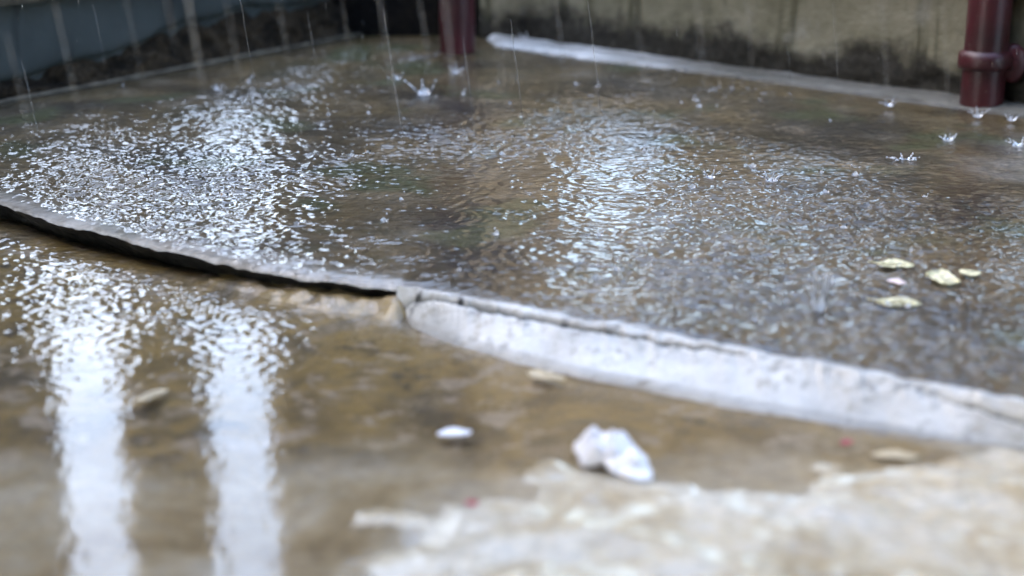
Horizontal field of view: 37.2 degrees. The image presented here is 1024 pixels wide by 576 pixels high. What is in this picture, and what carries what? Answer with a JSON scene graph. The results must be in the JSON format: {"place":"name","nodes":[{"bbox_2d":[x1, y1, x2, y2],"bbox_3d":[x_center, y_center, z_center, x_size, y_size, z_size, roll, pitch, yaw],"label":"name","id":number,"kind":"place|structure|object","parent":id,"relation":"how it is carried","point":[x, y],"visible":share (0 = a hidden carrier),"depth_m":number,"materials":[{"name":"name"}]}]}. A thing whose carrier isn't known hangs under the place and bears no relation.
{"place":"outdoors","nodes":[
{"label":"outdoors","id":0,"kind":"place"},
{"bbox_2d":[6,0,1016,276],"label":"rain","id":1,"kind":"object","parent":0,"point":[428,64],"visible":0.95,"depth_m":1.59,"materials":[{"name":"liquid"}]},
{"bbox_2d":[0,218,1023,575],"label":"slab","id":2,"kind":"structure","parent":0,"point":[284,428],"depth_m":1.54,"materials":[{"name":"concrete"}]},
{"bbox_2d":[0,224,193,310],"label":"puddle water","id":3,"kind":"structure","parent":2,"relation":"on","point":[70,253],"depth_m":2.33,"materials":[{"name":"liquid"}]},
{"bbox_2d":[437,427,471,435],"bbox_3d":[-0.061,0.151,1.595,0.039,0.003,0.018,-3,22,-20],"label":"fallen petal","id":4,"kind":"object","parent":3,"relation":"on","point":[453,431],"visible":1,"depth_m":1.59,"materials":[{"name":"white plant"}]},
{"bbox_2d":[527,370,566,379],"bbox_3d":[0.039,0.102,1.762,0.051,0.003,0.028,9,19,27],"label":"fallen leaf","id":5,"kind":"object","parent":3,"relation":"on","point":[541,374],"visible":1,"depth_m":1.76,"materials":[{"name":"beige plant"}]},
{"bbox_2d":[840,439,852,444],"bbox_3d":[0.345,0.159,1.571,0.015,0.002,0.009,-14,22,-38],"label":"fallen petal","id":6,"kind":"object","parent":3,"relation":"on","point":[846,441],"visible":1,"depth_m":1.57,"materials":[{"name":"pink plant"}]},
{"bbox_2d":[869,449,919,459],"bbox_3d":[0.387,0.169,1.539,0.051,0.003,0.024,2,17,6],"label":"fallen leaf","id":7,"kind":"object","parent":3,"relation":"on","point":[894,454],"visible":1,"depth_m":1.54,"materials":[{"name":"beige plant"}]},
{"bbox_2d":[135,389,167,401],"bbox_3d":[-0.404,0.120,1.704,0.016,0.003,0.046,8,19,26],"label":"fallen leaf","id":8,"kind":"object","parent":2,"relation":"on","point":[150,395],"visible":1,"depth_m":1.70,"materials":[{"name":"beige plant"}]},
{"bbox_2d":[465,500,477,505],"bbox_3d":[-0.038,0.202,1.427,0.012,0.002,0.010,4,17,12],"label":"fallen petal","id":9,"kind":"object","parent":2,"relation":"on","point":[470,502],"visible":1,"depth_m":1.43,"materials":[{"name":"pink plant"}]},
{"bbox_2d":[0,36,1023,398],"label":"slab","id":10,"kind":"structure","parent":2,"relation":"on","point":[404,240],"depth_m":2.49,"materials":[{"name":"grey concrete"}]},
{"bbox_2d":[0,205,396,296],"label":"slab edge","id":11,"kind":"object","parent":10,"relation":"attached to","point":[92,238],"visible":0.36,"depth_m":2.22,"materials":[{"name":"black concrete"}]},
{"bbox_2d":[439,0,474,54],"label":"drain pipe","id":12,"kind":"object","parent":10,"relation":"on","point":[460,19],"visible":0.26,"depth_m":3.96,"materials":[{"name":"red metal"}]},
{"bbox_2d":[0,34,1023,378],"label":"rain water","id":13,"kind":"structure","parent":10,"relation":"on","point":[462,58],"depth_m":3.04,"materials":[{"name":"clear liquid"}]},
{"bbox_2d":[404,80,436,95],"bbox_3d":[-0.203,-0.446,3.372,0.061,0.034,0.045,8,19,25],"label":"splash","id":14,"kind":"object","parent":13,"relation":"on","point":[423,91],"visible":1,"depth_m":3.37,"materials":[{"name":"liquid"}]},
{"bbox_2d":[449,63,465,72],"bbox_3d":[-0.132,-0.531,3.675,0.040,0.021,0.045,0,17,0],"label":"splash","id":15,"kind":"object","parent":13,"relation":"on","point":[455,70],"visible":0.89,"depth_m":3.67,"materials":[{"name":"liquid"}]},
{"bbox_2d":[491,227,498,235],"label":"tiny splash","id":16,"kind":"object","parent":13,"relation":"on","point":[496,232],"visible":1,"depth_m":2.22,"materials":[{"name":"liquid"}]},
{"bbox_2d":[593,264,602,279],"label":"tiny splash","id":17,"kind":"object","parent":13,"relation":"on","point":[596,275],"visible":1,"depth_m":2.01,"materials":[{"name":"liquid"}]},
{"bbox_2d":[703,169,721,178],"bbox_3d":[0.339,-0.195,2.581,0.034,0.017,0.025,0,17,0],"label":"splash","id":18,"kind":"object","parent":13,"relation":"on","point":[711,176],"visible":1,"depth_m":2.58,"materials":[{"name":"liquid"}]},
{"bbox_2d":[757,171,785,181],"bbox_3d":[0.432,-0.187,2.555,0.042,0.017,0.040,15,23,41],"label":"splash","id":19,"kind":"object","parent":13,"relation":"on","point":[771,179],"visible":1,"depth_m":2.56,"materials":[{"name":"liquid"}]},
{"bbox_2d":[783,293,790,303],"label":"tiny splash","id":20,"kind":"object","parent":13,"relation":"on","point":[785,300],"visible":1,"depth_m":1.91,"materials":[{"name":"liquid"}]},
{"bbox_2d":[805,263,833,312],"bbox_3d":[0.380,-0.001,1.873,0.028,0.060,0.036,12,20,33],"label":"splash","id":21,"kind":"object","parent":13,"relation":"on","point":[820,306],"visible":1,"depth_m":1.87,"materials":[{"name":"liquid"}]},
{"bbox_2d":[818,316,827,324],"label":"tiny splash","id":22,"kind":"object","parent":13,"relation":"on","point":[821,321],"visible":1,"depth_m":1.83,"materials":[{"name":"liquid"}]},
{"bbox_2d":[839,218,846,228],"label":"tiny splash","id":23,"kind":"object","parent":13,"relation":"on","point":[842,226],"visible":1,"depth_m":2.26,"materials":[{"name":"liquid"}]},
{"bbox_2d":[879,97,895,106],"bbox_3d":[0.789,-0.391,3.195,0.038,0.016,0.032,0,17,0],"label":"splash","id":24,"kind":"object","parent":13,"relation":"on","point":[890,105],"visible":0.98,"depth_m":3.19,"materials":[{"name":"liquid"}]},
{"bbox_2d":[868,258,914,267],"bbox_3d":[0.517,-0.033,2.064,0.061,0.010,0.032,-10,19,-28],"label":"fallen leaf","id":25,"kind":"object","parent":13,"relation":"on","point":[891,263],"visible":1,"depth_m":2.07,"materials":[{"name":"yellow plant"}]},
{"bbox_2d":[866,297,921,306],"bbox_3d":[0.480,0.018,1.906,0.065,0.007,0.030,-4,17,-12],"label":"fallen leaf","id":26,"kind":"object","parent":13,"relation":"on","point":[898,301],"visible":1,"depth_m":1.91,"materials":[{"name":"yellow plant"}]},
{"bbox_2d":[885,293,894,305],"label":"tiny splash","id":27,"kind":"object","parent":26,"relation":"on","point":[887,302],"visible":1,"depth_m":1.89,"materials":[{"name":"liquid"}]},
{"bbox_2d":[887,278,906,284],"bbox_3d":[0.504,-0.009,1.990,0.019,0.004,0.021,-12,21,-34],"label":"fallen petal","id":28,"kind":"object","parent":13,"relation":"on","point":[898,281],"visible":1,"depth_m":1.99,"materials":[{"name":"plant"}]},
{"bbox_2d":[886,153,919,161],"bbox_3d":[0.700,-0.232,2.709,0.059,0.012,0.050,-14,22,-39],"label":"splash","id":29,"kind":"object","parent":13,"relation":"on","point":[902,158],"visible":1,"depth_m":2.72,"materials":[{"name":"liquid"}]},
{"bbox_2d":[902,297,910,306],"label":"tiny splash","id":30,"kind":"object","parent":13,"relation":"on","point":[908,304],"visible":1,"depth_m":1.89,"materials":[{"name":"liquid"}]},
{"bbox_2d":[925,269,959,284],"bbox_3d":[0.566,-0.014,1.997,0.034,0.012,0.040,-7,18,-22],"label":"fallen leaf","id":31,"kind":"object","parent":13,"relation":"on","point":[943,277],"visible":1,"depth_m":2.00,"materials":[{"name":"yellow plant"}]},
{"bbox_2d":[939,134,956,140],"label":"splash","id":32,"kind":"object","parent":13,"relation":"on","point":[945,138],"visible":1,"depth_m":2.88,"materials":[{"name":"liquid"}]},
{"bbox_2d":[959,269,980,276],"bbox_3d":[0.611,-0.021,2.030,0.025,0.006,0.029,10,20,30],"label":"fallen leaf","id":33,"kind":"object","parent":13,"relation":"on","point":[972,273],"visible":1,"depth_m":2.03,"materials":[{"name":"yellow plant"}]},
{"bbox_2d":[968,106,989,117],"bbox_3d":[0.944,-0.356,3.081,0.044,0.021,0.028,0,17,0],"label":"splash","id":34,"kind":"object","parent":13,"relation":"on","point":[977,115],"visible":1,"depth_m":3.08,"materials":[{"name":"liquid"}]},
{"bbox_2d":[1003,114,1019,120],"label":"splash","id":35,"kind":"object","parent":13,"relation":"on","point":[1011,118],"visible":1,"depth_m":3.05,"materials":[{"name":"liquid"}]},
{"bbox_2d":[1005,137,1023,146],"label":"splash","id":36,"kind":"object","parent":13,"relation":"on","point":[1015,143],"visible":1,"depth_m":2.84,"materials":[{"name":"liquid"}]},
{"bbox_2d":[574,426,652,480],"bbox_3d":[0.101,0.159,1.525,0.076,0.030,0.111,0,17,0],"label":"paper scrap","id":37,"kind":"object","parent":2,"relation":"on","point":[616,452],"visible":1,"depth_m":1.51,"materials":[{"name":"white paper"}]},
{"bbox_2d":[397,285,1023,448],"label":"cement patch","id":38,"kind":"object","parent":2,"relation":"on","point":[640,357],"visible":0.98,"depth_m":1.73,"materials":[{"name":"grey concrete"}]},
{"label":"ground","id":39,"kind":"structure","parent":0,"visible":0},
{"bbox_2d":[0,0,362,104],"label":"parapet wall","id":40,"kind":"structure","parent":39,"relation":"on","point":[33,38],"depth_m":3.66,"materials":[{"name":"stone"}]},
{"bbox_2d":[331,0,479,35],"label":"recess wall","id":41,"kind":"structure","parent":39,"relation":"on","point":[401,17],"depth_m":4.32,"materials":[{"name":"black"}]},
{"bbox_2d":[479,0,1023,117],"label":"boundary wall","id":42,"kind":"structure","parent":39,"relation":"on","point":[913,36],"depth_m":3.61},
{"bbox_2d":[957,0,1023,107],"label":"drain pipe","id":43,"kind":"object","parent":42,"relation":"attached to","point":[990,62],"visible":0.82,"depth_m":3.18,"materials":[{"name":"red metal"}]}
]}

